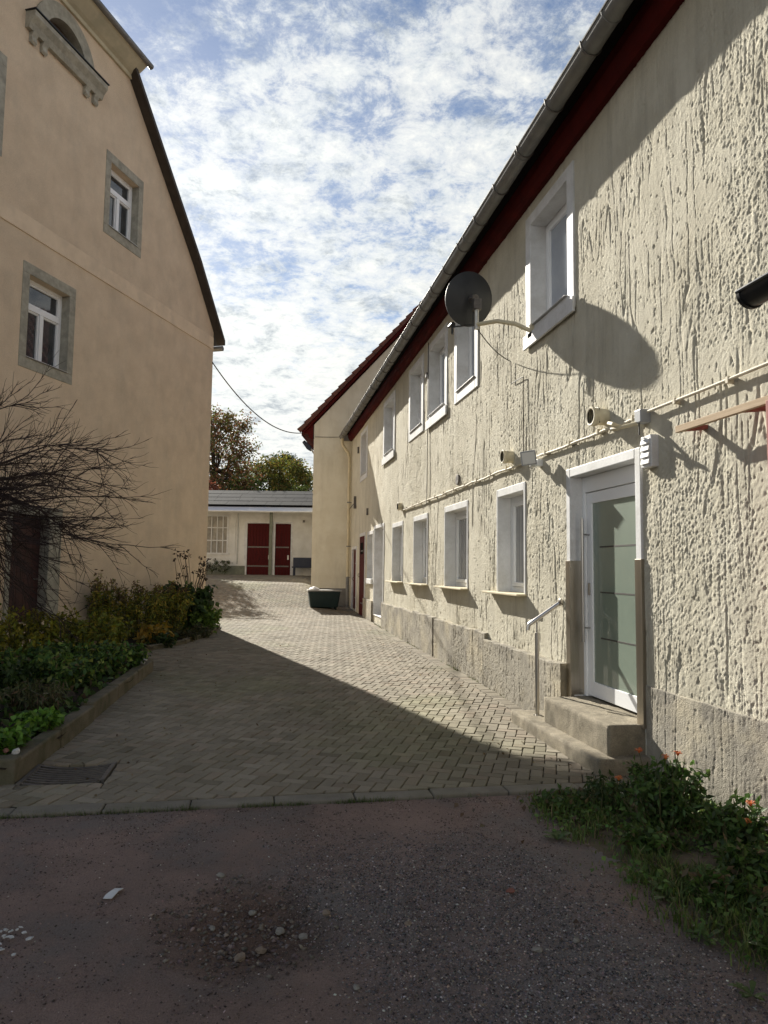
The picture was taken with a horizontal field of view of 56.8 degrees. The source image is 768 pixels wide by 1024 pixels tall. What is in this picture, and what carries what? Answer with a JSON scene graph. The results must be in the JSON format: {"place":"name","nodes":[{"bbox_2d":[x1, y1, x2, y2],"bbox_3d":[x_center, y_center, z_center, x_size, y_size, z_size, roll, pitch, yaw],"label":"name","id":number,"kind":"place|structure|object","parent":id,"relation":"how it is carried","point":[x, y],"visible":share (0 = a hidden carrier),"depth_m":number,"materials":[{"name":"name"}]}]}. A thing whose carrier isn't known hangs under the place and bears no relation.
{"place":"outdoors","nodes":[
{"label":"outdoors","id":0,"kind":"place"},
{"bbox_2d":[0,662,140,769],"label":"soil","id":1,"kind":"structure","parent":0,"point":[81,690],"depth_m":7.71,"materials":[{"name":"brown soil"}]},
{"bbox_2d":[0,719,32,754],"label":"green herb","id":2,"kind":"object","parent":1,"relation":"on","point":[10,736],"visible":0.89,"depth_m":5.51,"materials":[{"name":"green plant"}]},
{"bbox_2d":[0,649,35,675],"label":"leafy perennial","id":3,"kind":"object","parent":1,"relation":"on","point":[10,659],"visible":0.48,"depth_m":8.51,"materials":[{"name":"green plant"}]},
{"bbox_2d":[0,655,36,698],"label":"leafy perennial","id":4,"kind":"object","parent":1,"relation":"on","point":[13,676],"visible":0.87,"depth_m":7.73,"materials":[{"name":"green plant"}]},
{"bbox_2d":[2,677,71,713],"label":"fern clump","id":5,"kind":"object","parent":1,"relation":"on","point":[36,699],"visible":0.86,"depth_m":7.01,"materials":[{"name":"green plant"}]},
{"bbox_2d":[10,705,67,735],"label":"green herb","id":6,"kind":"object","parent":1,"relation":"on","point":[50,719],"visible":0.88,"depth_m":6.22,"materials":[{"name":"green plant"}]},
{"bbox_2d":[0,603,87,659],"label":"spirea bush","id":7,"kind":"object","parent":1,"relation":"on","point":[33,633],"visible":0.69,"depth_m":10.05,"materials":[{"name":"green plant"}]},
{"bbox_2d":[0,637,96,674],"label":"leafy perennial","id":8,"kind":"object","parent":1,"relation":"on","point":[61,648],"visible":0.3,"depth_m":9.06,"materials":[{"name":"green plant"}]},
{"bbox_2d":[0,660,136,748],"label":"ground cover","id":9,"kind":"object","parent":1,"relation":"on","point":[68,702],"visible":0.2,"depth_m":7.39,"materials":[{"name":"green plant"}]},
{"bbox_2d":[28,652,109,690],"bbox_3d":[-3.763,1.926,8.462,0.892,0.496,1.097,1,-5,-10],"label":"leafy perennial","id":10,"kind":"object","parent":1,"relation":"on","point":[70,670],"visible":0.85,"depth_m":8.25,"materials":[{"name":"green plant"}]},
{"bbox_2d":[0,353,183,643],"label":"weeping tree","id":11,"kind":"object","parent":1,"relation":"on","point":[32,476],"visible":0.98,"depth_m":9.92,"materials":[{"name":"brown plant"}]},
{"bbox_2d":[54,608,136,654],"bbox_3d":[-4.295,1.882,10.582,1.116,0.897,1.082,1,-5,-10],"label":"spirea bush","id":12,"kind":"object","parent":1,"relation":"on","point":[112,627],"visible":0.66,"depth_m":10.50,"materials":[{"name":"green plant"}]},
{"bbox_2d":[68,638,151,675],"bbox_3d":[-3.708,1.974,9.586,1.097,0.573,1.065,1,-5,-10],"label":"leafy perennial","id":13,"kind":"object","parent":1,"relation":"on","point":[121,656],"visible":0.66,"depth_m":9.44,"materials":[{"name":"green plant"}]},
{"bbox_2d":[97,624,220,647],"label":"soil","id":14,"kind":"structure","parent":0,"point":[129,640],"depth_m":13.53,"materials":[{"name":"brown soil"}]},
{"bbox_2d":[84,569,117,639],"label":"tall shrub","id":15,"kind":"object","parent":14,"relation":"on","point":[98,605],"visible":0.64,"depth_m":13.59,"materials":[{"name":"green plant"}]},
{"bbox_2d":[101,591,145,638],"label":"tall shrub","id":16,"kind":"object","parent":14,"relation":"on","point":[121,606],"visible":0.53,"depth_m":13.90,"materials":[{"name":"green plant"}]},
{"bbox_2d":[113,580,163,637],"bbox_3d":[-4.924,1.970,14.293,1.023,1.232,1.282,1,-5,-10],"label":"tall shrub","id":17,"kind":"object","parent":14,"relation":"on","point":[156,604],"visible":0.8,"depth_m":14.11,"materials":[{"name":"green plant"}]},
{"bbox_2d":[132,620,175,642],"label":"hosta plant","id":18,"kind":"object","parent":14,"relation":"on","point":[145,631],"visible":0.49,"depth_m":13.23,"materials":[{"name":"yellow plant"}]},
{"bbox_2d":[140,632,178,647],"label":"edging plant","id":19,"kind":"object","parent":14,"relation":"on","point":[162,638],"visible":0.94,"depth_m":13.09,"materials":[{"name":"green plant"}]},
{"bbox_2d":[143,580,195,632],"bbox_3d":[-4.422,2.001,14.541,1.107,1.234,0.969,1,-5,-10],"label":"tall shrub","id":20,"kind":"object","parent":14,"relation":"on","point":[176,604],"visible":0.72,"depth_m":14.54,"materials":[{"name":"green plant"}]},
{"bbox_2d":[169,626,201,641],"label":"edging plant","id":21,"kind":"object","parent":14,"relation":"on","point":[184,633],"visible":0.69,"depth_m":14.07,"materials":[{"name":"green plant"}]},
{"bbox_2d":[161,580,218,631],"bbox_3d":[-4.369,2.147,15.678,1.389,1.298,1.573,1,-5,-10],"label":"hydrangea bush","id":22,"kind":"object","parent":14,"relation":"on","point":[203,595],"visible":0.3,"depth_m":15.47,"materials":[{"name":"green plant"}]},
{"bbox_2d":[173,548,210,587],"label":"dry seed heads","id":23,"kind":"object","parent":14,"relation":"on","point":[199,570],"visible":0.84,"depth_m":16.09,"materials":[{"name":"brown plant"}]},
{"bbox_2d":[190,624,214,637],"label":"edging plant","id":24,"kind":"object","parent":14,"relation":"on","point":[207,630],"visible":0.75,"depth_m":14.87,"materials":[{"name":"green plant"}]},
{"bbox_2d":[187,603,222,632],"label":"bright shrub","id":25,"kind":"object","parent":14,"relation":"on","point":[211,617],"visible":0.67,"depth_m":15.50,"materials":[{"name":"green plant"}]},
{"bbox_2d":[144,872,350,987],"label":"gravel","id":26,"kind":"structure","parent":0,"point":[220,954],"depth_m":3.23,"materials":[{"name":"grey gravel"}]},
{"bbox_2d":[0,574,643,810],"bbox_3d":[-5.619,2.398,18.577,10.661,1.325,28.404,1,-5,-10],"label":"paving","id":27,"kind":"structure","parent":0,"point":[239,753],"depth_m":7.33,"materials":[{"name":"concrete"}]},
{"bbox_2d":[17,761,116,785],"bbox_3d":[-2.422,2.038,5.470,0.600,0.074,0.500,1,-5,-10],"label":"drain grate","id":28,"kind":"object","parent":27,"relation":"on","point":[39,774],"visible":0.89,"depth_m":5.46,"materials":[{"name":"metal"}]},
{"bbox_2d":[206,558,219,572],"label":"weed clump","id":29,"kind":"object","parent":27,"relation":"on","point":[212,569],"visible":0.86,"depth_m":31.44,"materials":[{"name":"green plant"}]},
{"bbox_2d":[218,560,231,573],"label":"weed clump","id":30,"kind":"object","parent":27,"relation":"on","point":[226,563],"visible":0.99,"depth_m":31.59,"materials":[{"name":"green plant"}]},
{"bbox_2d":[292,558,310,575],"bbox_3d":[-3.505,2.489,31.634,1.150,0.910,0.470,1,-5,0],"label":"bench","id":31,"kind":"object","parent":27,"relation":"on","point":[301,562],"visible":0.53,"depth_m":31.84,"materials":[{"name":"grey paint"}]},
{"bbox_2d":[66,629,570,795],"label":"fallen leaves","id":32,"kind":"object","parent":27,"relation":"on","point":[132,774],"visible":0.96,"depth_m":7.68,"materials":[{"name":"brown plant"}]},
{"bbox_2d":[307,589,341,609],"bbox_3d":[-1.909,2.824,22.531,1.070,0.705,0.590,1,-5,-10],"label":"garden tub","id":33,"kind":"object","parent":27,"relation":"on","point":[319,598],"visible":0.84,"depth_m":22.32,"materials":[{"name":"teal plastic"}]},
{"bbox_2d":[511,696,650,776],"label":"doorsteps","id":34,"kind":"object","parent":27,"relation":"on","point":[593,734],"visible":0.89,"depth_m":6.09,"materials":[{"name":"concrete"}]},
{"bbox_2d":[526,598,562,715],"bbox_3d":[1.653,1.492,7.329,0.375,1.197,0.089,1,-5,0],"label":"handrail","id":35,"kind":"object","parent":34,"relation":"on","point":[545,612],"visible":1,"depth_m":7.32,"materials":[{"name":"metal"}]},
{"bbox_2d":[100,0,605,490],"label":"sky","id":36,"kind":"structure","parent":0,"point":[328,159],"materials":[{"name":"blue"}]},
{"bbox_2d":[0,793,767,1023],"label":"road","id":37,"kind":"structure","parent":0,"point":[94,1009],"depth_m":3.28,"materials":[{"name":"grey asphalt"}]},
{"bbox_2d":[0,926,33,955],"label":"pebbles","id":38,"kind":"object","parent":37,"relation":"on","point":[4,936],"visible":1,"depth_m":3.07,"materials":[{"name":"grey stone"}]},
{"bbox_2d":[103,888,122,898],"bbox_3d":[-1.332,1.873,3.494,0.051,0.019,0.110,0,-5,12],"label":"paper scrap","id":39,"kind":"object","parent":37,"relation":"on","point":[111,894],"visible":1,"depth_m":3.47,"materials":[{"name":"white paper"}]},
{"bbox_2d":[234,952,244,961],"bbox_3d":[-0.614,1.902,3.023,0.044,0.031,0.068,0,-5,5],"label":"stone","id":40,"kind":"object","parent":37,"relation":"on","point":[239,957],"visible":1,"depth_m":3.01,"materials":[{"name":"beige stone"}]},
{"bbox_2d":[255,946,266,953],"bbox_3d":[-0.536,1.907,3.088,0.053,0.024,0.036,2,-5,-10],"label":"stone","id":41,"kind":"object","parent":37,"relation":"on","point":[260,950],"visible":1,"depth_m":3.08,"materials":[{"name":"beige stone"}]},
{"bbox_2d":[0,787,577,818],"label":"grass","id":42,"kind":"structure","parent":37,"relation":"on","point":[272,805],"depth_m":4.74,"materials":[{"name":"green plant"}]},
{"bbox_2d":[252,822,767,1023],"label":"gravel","id":43,"kind":"structure","parent":37,"relation":"on","point":[538,1005],"depth_m":3.09,"materials":[{"name":"grey gravel"}]},
{"bbox_2d":[728,980,767,1000],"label":"weed","id":44,"kind":"object","parent":37,"relation":"on","point":[752,983],"visible":1,"depth_m":2.72,"materials":[{"name":"green plant"}]},
{"bbox_2d":[516,778,767,982],"bbox_3d":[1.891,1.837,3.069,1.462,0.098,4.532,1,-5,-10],"label":"grass","id":45,"kind":"structure","parent":0,"point":[744,929],"depth_m":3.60,"materials":[{"name":"green plant"}]},
{"bbox_2d":[542,830,572,840],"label":"weed","id":46,"kind":"object","parent":45,"relation":"on","point":[557,834],"visible":1,"depth_m":4.29,"materials":[{"name":"green plant"}]},
{"bbox_2d":[531,783,589,815],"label":"weed clump","id":47,"kind":"object","parent":45,"relation":"on","point":[559,792],"visible":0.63,"depth_m":4.84,"materials":[{"name":"green plant"}]},
{"bbox_2d":[454,786,715,994],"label":"fallen leaves","id":48,"kind":"object","parent":45,"relation":"on","point":[522,841],"visible":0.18,"depth_m":4.60,"materials":[{"name":"brown plant"}]},
{"bbox_2d":[577,769,634,810],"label":"marigold plant","id":49,"kind":"object","parent":45,"relation":"on","point":[597,787],"visible":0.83,"depth_m":4.78,"materials":[{"name":"green plant"}]},
{"bbox_2d":[519,779,767,971],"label":"clover","id":50,"kind":"object","parent":45,"relation":"on","point":[699,842],"visible":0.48,"depth_m":3.80,"materials":[{"name":"green plant"}]},
{"bbox_2d":[614,812,682,856],"bbox_3d":[1.541,1.930,4.143,0.406,0.289,0.369,0,-5,6],"label":"weed clump","id":51,"kind":"object","parent":45,"relation":"on","point":[658,834],"visible":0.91,"depth_m":4.10,"materials":[{"name":"green plant"}]},
{"bbox_2d":[606,747,714,834],"bbox_3d":[1.784,1.812,4.530,0.606,0.562,0.560,5,-6,-41],"label":"marigold plant","id":52,"kind":"object","parent":45,"relation":"on","point":[672,800],"visible":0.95,"depth_m":4.46,"materials":[{"name":"green plant"}]},
{"bbox_2d":[649,881,684,901],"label":"weed","id":53,"kind":"object","parent":45,"relation":"on","point":[660,896],"visible":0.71,"depth_m":3.52,"materials":[{"name":"green plant"}]},
{"bbox_2d":[691,924,721,945],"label":"weed","id":54,"kind":"object","parent":45,"relation":"on","point":[712,933],"visible":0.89,"depth_m":3.12,"materials":[{"name":"green plant"}]},
{"bbox_2d":[675,395,767,459],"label":"timber frame","id":55,"kind":"object","parent":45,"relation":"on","point":[755,405],"visible":1,"depth_m":4.59,"materials":[{"name":"orange paint"}]},
{"bbox_2d":[682,860,767,918],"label":"weed clump","id":56,"kind":"object","parent":45,"relation":"on","point":[717,877],"visible":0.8,"depth_m":3.47,"materials":[{"name":"green plant"}]},
{"bbox_2d":[687,788,767,852],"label":"marigold plant","id":57,"kind":"object","parent":45,"relation":"on","point":[735,823],"visible":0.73,"depth_m":4.08,"materials":[{"name":"green plant"}]},
{"bbox_2d":[704,833,767,884],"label":"weed clump","id":58,"kind":"object","parent":45,"relation":"on","point":[757,855],"visible":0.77,"depth_m":3.72,"materials":[{"name":"green plant"}]},
{"bbox_2d":[748,939,767,955],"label":"weed","id":59,"kind":"object","parent":45,"relation":"on","point":[757,943],"visible":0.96,"depth_m":3.00,"materials":[{"name":"green plant"}]},
{"bbox_2d":[756,901,767,933],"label":"weed clump","id":60,"kind":"object","parent":45,"relation":"on","point":[759,910],"visible":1,"depth_m":3.15,"materials":[{"name":"green plant"}]},
{"bbox_3d":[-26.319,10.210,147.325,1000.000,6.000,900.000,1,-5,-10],"label":"ground","id":61,"kind":"structure","parent":0,"visible":0},
{"bbox_2d":[0,624,219,784],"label":"bed edging","id":62,"kind":"object","parent":61,"relation":"on","point":[41,748],"visible":0.34,"depth_m":6.57,"materials":[{"name":"concrete"}]},
{"bbox_2d":[0,0,224,646],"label":"gable house","id":63,"kind":"structure","parent":61,"relation":"on","point":[106,294],"depth_m":14.11,"materials":[{"name":"beige paint"}]},
{"bbox_2d":[0,51,6,156],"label":"window","id":64,"kind":"structure","parent":63,"relation":"in","point":[3,59],"depth_m":11.74,"materials":[{"name":"grey stone"}]},
{"bbox_2d":[2,504,62,640],"bbox_3d":[-6.234,1.083,12.375,0.335,2.370,1.290,0,-5,14],"label":"door","id":65,"kind":"structure","parent":63,"relation":"in","point":[52,553],"depth_m":12.61,"materials":[{"name":"red wood"}]},
{"bbox_2d":[18,260,75,384],"bbox_3d":[-6.129,-3.357,12.790,0.265,1.848,1.348,0,-5,14],"label":"window","id":66,"kind":"structure","parent":63,"relation":"in","point":[47,318],"depth_m":12.93,"materials":[{"name":"grey stone"}]},
{"bbox_2d":[25,0,109,106],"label":"window","id":67,"kind":"structure","parent":63,"relation":"in","point":[50,23],"depth_m":13.18,"materials":[{"name":"grey stone"}]},
{"bbox_2d":[103,149,143,258],"bbox_3d":[-5.582,-6.468,15.016,0.265,1.738,1.298,0,-5,14],"label":"window","id":68,"kind":"structure","parent":63,"relation":"in","point":[123,204],"depth_m":15.19,"materials":[{"name":"grey stone"}]},
{"bbox_2d":[212,362,303,433],"bbox_3d":[-3.643,-3.204,21.587,0.032,0.975,6.248,-1,-5,16],"label":"cable","id":69,"kind":"object","parent":63,"relation":"attached to","point":[247,405],"visible":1,"depth_m":20.45,"materials":[{"name":"grey plastic"}]},
{"bbox_2d":[209,475,221,489],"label":"red shrub","id":70,"kind":"object","parent":61,"relation":"on","point":[213,486],"visible":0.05,"depth_m":37.78,"materials":[{"name":"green plant"}]},
{"bbox_2d":[209,402,265,490],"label":"autumn tree","id":71,"kind":"object","parent":61,"relation":"on","point":[235,457],"visible":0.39,"depth_m":46.88,"materials":[{"name":"green plant"}]},
{"bbox_2d":[224,473,270,490],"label":"green tree","id":72,"kind":"object","parent":61,"relation":"on","point":[260,484],"visible":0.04,"depth_m":48.60,"materials":[{"name":"green plant"}]},
{"bbox_2d":[206,490,312,575],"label":"shed","id":73,"kind":"structure","parent":61,"relation":"on","point":[259,532],"depth_m":32.20,"materials":[{"name":"white paint"}]},
{"bbox_2d":[207,515,228,554],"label":"window","id":74,"kind":"structure","parent":73,"relation":"in","point":[218,525],"depth_m":32.26,"materials":[{"name":"beige glass"}]},
{"bbox_2d":[244,522,273,574],"bbox_3d":[-5.673,1.705,32.197,1.320,2.530,0.130,1,-5,0],"label":"door","id":75,"kind":"structure","parent":73,"relation":"in","point":[256,541],"depth_m":32.18,"materials":[{"name":"red paint"}]},
{"bbox_2d":[272,522,292,574],"bbox_3d":[-4.605,1.718,32.196,0.910,2.530,0.130,1,-5,0],"label":"door","id":76,"kind":"structure","parent":73,"relation":"in","point":[282,544],"depth_m":32.18,"materials":[{"name":"red paint"}]},
{"bbox_2d":[234,450,312,490],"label":"olive tree","id":77,"kind":"object","parent":61,"relation":"on","point":[282,481],"visible":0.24,"depth_m":51.71,"materials":[{"name":"green plant"}]},
{"bbox_2d":[266,450,312,490],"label":"dark tree","id":78,"kind":"object","parent":61,"relation":"on","point":[281,456],"visible":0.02,"depth_m":59.88,"materials":[{"name":"green plant"}]},
{"bbox_2d":[290,484,308,490],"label":"young tree","id":79,"kind":"object","parent":61,"relation":"on","point":[302,488],"visible":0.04,"depth_m":46.10,"materials":[{"name":"green plant"}]},
{"bbox_2d":[0,781,629,818],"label":"kerb","id":80,"kind":"structure","parent":61,"relation":"on","point":[436,793],"depth_m":4.90,"materials":[{"name":"concrete"}]},
{"bbox_2d":[297,301,421,606],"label":"end house","id":81,"kind":"structure","parent":61,"relation":"on","point":[323,425],"depth_m":24.56,"materials":[{"name":"beige paint"}]},
{"bbox_2d":[302,440,313,453],"bbox_3d":[-2.614,-2.213,25.009,0.556,0.586,0.215,2,-5,-17],"label":"street lamp","id":82,"kind":"object","parent":81,"relation":"attached to","point":[307,446],"visible":0.89,"depth_m":24.91,"materials":[{"name":"metal"}]},
{"bbox_2d":[339,0,767,822],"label":"long house","id":83,"kind":"structure","parent":61,"relation":"on","point":[611,246],"depth_m":6.51,"materials":[{"name":"beige paint"}]},
{"bbox_2d":[351,546,356,611],"bbox_3d":[-0.841,2.217,23.212,0.320,2.170,1.200,1,-5,-10],"label":"door","id":84,"kind":"structure","parent":83,"relation":"in","point":[354,549],"depth_m":23.57,"materials":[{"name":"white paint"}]},
{"bbox_2d":[358,532,365,615],"bbox_3d":[-0.551,1.934,21.391,0.399,2.610,1.120,1,-5,-10],"label":"door","id":85,"kind":"structure","parent":83,"relation":"in","point":[362,555],"depth_m":21.24,"materials":[{"name":"brown paint"}]},
{"bbox_2d":[360,425,367,482],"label":"window","id":86,"kind":"structure","parent":83,"relation":"in","point":[364,435],"depth_m":22.20,"materials":[{"name":"white paint"}]},
{"bbox_2d":[365,530,373,583],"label":"window","id":87,"kind":"structure","parent":83,"relation":"in","point":[369,580],"depth_m":20.44,"materials":[{"name":"white paint"}]},
{"bbox_2d":[373,523,384,617],"bbox_3d":[0.061,1.529,18.557,0.440,2.400,1.560,1,-5,-10],"label":"door","id":88,"kind":"structure","parent":83,"relation":"in","point":[379,538],"depth_m":19.21,"materials":[{"name":"white paint"}]},
{"bbox_2d":[382,389,395,465],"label":"window","id":89,"kind":"structure","parent":83,"relation":"in","point":[389,411],"depth_m":18.11,"materials":[{"name":"white paint"}]},
{"bbox_2d":[385,521,402,582],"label":"window","id":90,"kind":"structure","parent":83,"relation":"in","point":[397,528],"depth_m":16.64,"materials":[{"name":"white paint"}]},
{"bbox_2d":[408,353,423,442],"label":"window","id":91,"kind":"structure","parent":83,"relation":"in","point":[416,373],"depth_m":15.04,"materials":[{"name":"white paint"}]},
{"bbox_2d":[404,513,427,585],"bbox_3d":[0.799,0.750,13.982,0.480,1.362,1.520,1,-5,-10],"label":"window","id":92,"kind":"structure","parent":83,"relation":"in","point":[420,523],"depth_m":14.36,"materials":[{"name":"white paint"}]},
{"bbox_2d":[426,343,428,504],"bbox_3d":[0.823,-1.676,13.402,0.014,3.102,0.056,1,-5,-10],"label":"cable","id":93,"kind":"object","parent":83,"relation":"attached to","point":[427,419],"visible":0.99,"depth_m":13.40,"materials":[{"name":"grey plastic"}]},
{"bbox_2d":[425,322,447,430],"bbox_3d":[1.094,-2.406,12.870,0.350,1.620,1.470,1,-5,-10],"label":"window","id":94,"kind":"structure","parent":83,"relation":"in","point":[437,380],"depth_m":13.31,"materials":[{"name":"white paint"}]},
{"bbox_2d":[433,500,468,589],"bbox_3d":[1.240,0.558,11.518,0.480,1.362,1.660,1,-5,-10],"label":"window","id":95,"kind":"structure","parent":83,"relation":"in","point":[456,527],"depth_m":11.89,"materials":[{"name":"white paint"}]},
{"bbox_2d":[454,321,478,404],"bbox_3d":[1.413,-2.574,11.106,0.345,1.560,1.270,1,-5,-10],"label":"window","id":96,"kind":"structure","parent":83,"relation":"in","point":[466,339],"depth_m":11.53,"materials":[{"name":"white paint"}]},
{"bbox_2d":[445,271,533,335],"bbox_3d":[1.301,-2.523,8.847,1.341,1.014,0.562,-2,-5,30],"label":"satellite dish","id":97,"kind":"object","parent":83,"relation":"attached to","point":[468,298],"visible":1,"depth_m":8.90,"materials":[{"name":"metal"}]},
{"bbox_2d":[477,329,523,450],"bbox_3d":[1.395,-1.439,8.701,0.511,1.694,0.441,1,-5,-10],"label":"cable","id":98,"kind":"object","parent":97,"relation":"attached to","point":[511,383],"visible":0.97,"depth_m":8.60,"materials":[{"name":"grey plastic"}]},
{"bbox_2d":[482,481,526,595],"bbox_3d":[1.681,0.366,9.055,0.480,1.362,1.320,1,-5,-10],"label":"window","id":99,"kind":"structure","parent":83,"relation":"in","point":[511,500],"depth_m":9.29,"materials":[{"name":"white paint"}]},
{"bbox_2d":[520,450,542,467],"bbox_3d":[1.669,-0.595,7.950,0.298,0.187,0.148,3,-5,-28],"label":"junction box","id":100,"kind":"object","parent":83,"relation":"attached to","point":[530,459],"visible":1,"depth_m":7.91,"materials":[{"name":"white plastic"}]},
{"bbox_2d":[523,160,575,350],"bbox_3d":[1.972,-2.789,7.962,0.350,1.620,1.370,1,-5,-10],"label":"window","id":101,"kind":"structure","parent":83,"relation":"in","point":[550,228],"depth_m":8.19,"materials":[{"name":"white paint"}]},
{"bbox_2d":[401,361,767,510],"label":"pipe","id":102,"kind":"object","parent":83,"relation":"attached to","point":[726,380],"visible":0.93,"depth_m":6.11,"materials":[{"name":"white metal"}]},
{"bbox_2d":[566,447,646,743],"bbox_3d":[2.199,0.732,6.551,0.452,2.440,1.450,1,-5,-10],"label":"door","id":103,"kind":"structure","parent":83,"relation":"in","point":[606,654],"depth_m":6.70,"materials":[{"name":"white paint"}]},
{"bbox_2d":[607,409,650,434],"bbox_3d":[2.037,-0.730,5.915,0.367,0.210,0.166,-2,-5,32],"label":"floodlight","id":104,"kind":"object","parent":83,"relation":"attached to","point":[642,416],"visible":0.97,"depth_m":5.83,"materials":[{"name":"grey plastic"}]},
{"bbox_2d":[735,272,767,309],"bbox_3d":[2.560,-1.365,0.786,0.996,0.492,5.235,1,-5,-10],"label":"wall lamp","id":105,"kind":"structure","parent":83,"relation":"attached to","point":[753,294],"depth_m":3.17,"materials":[{"name":"black metal"}]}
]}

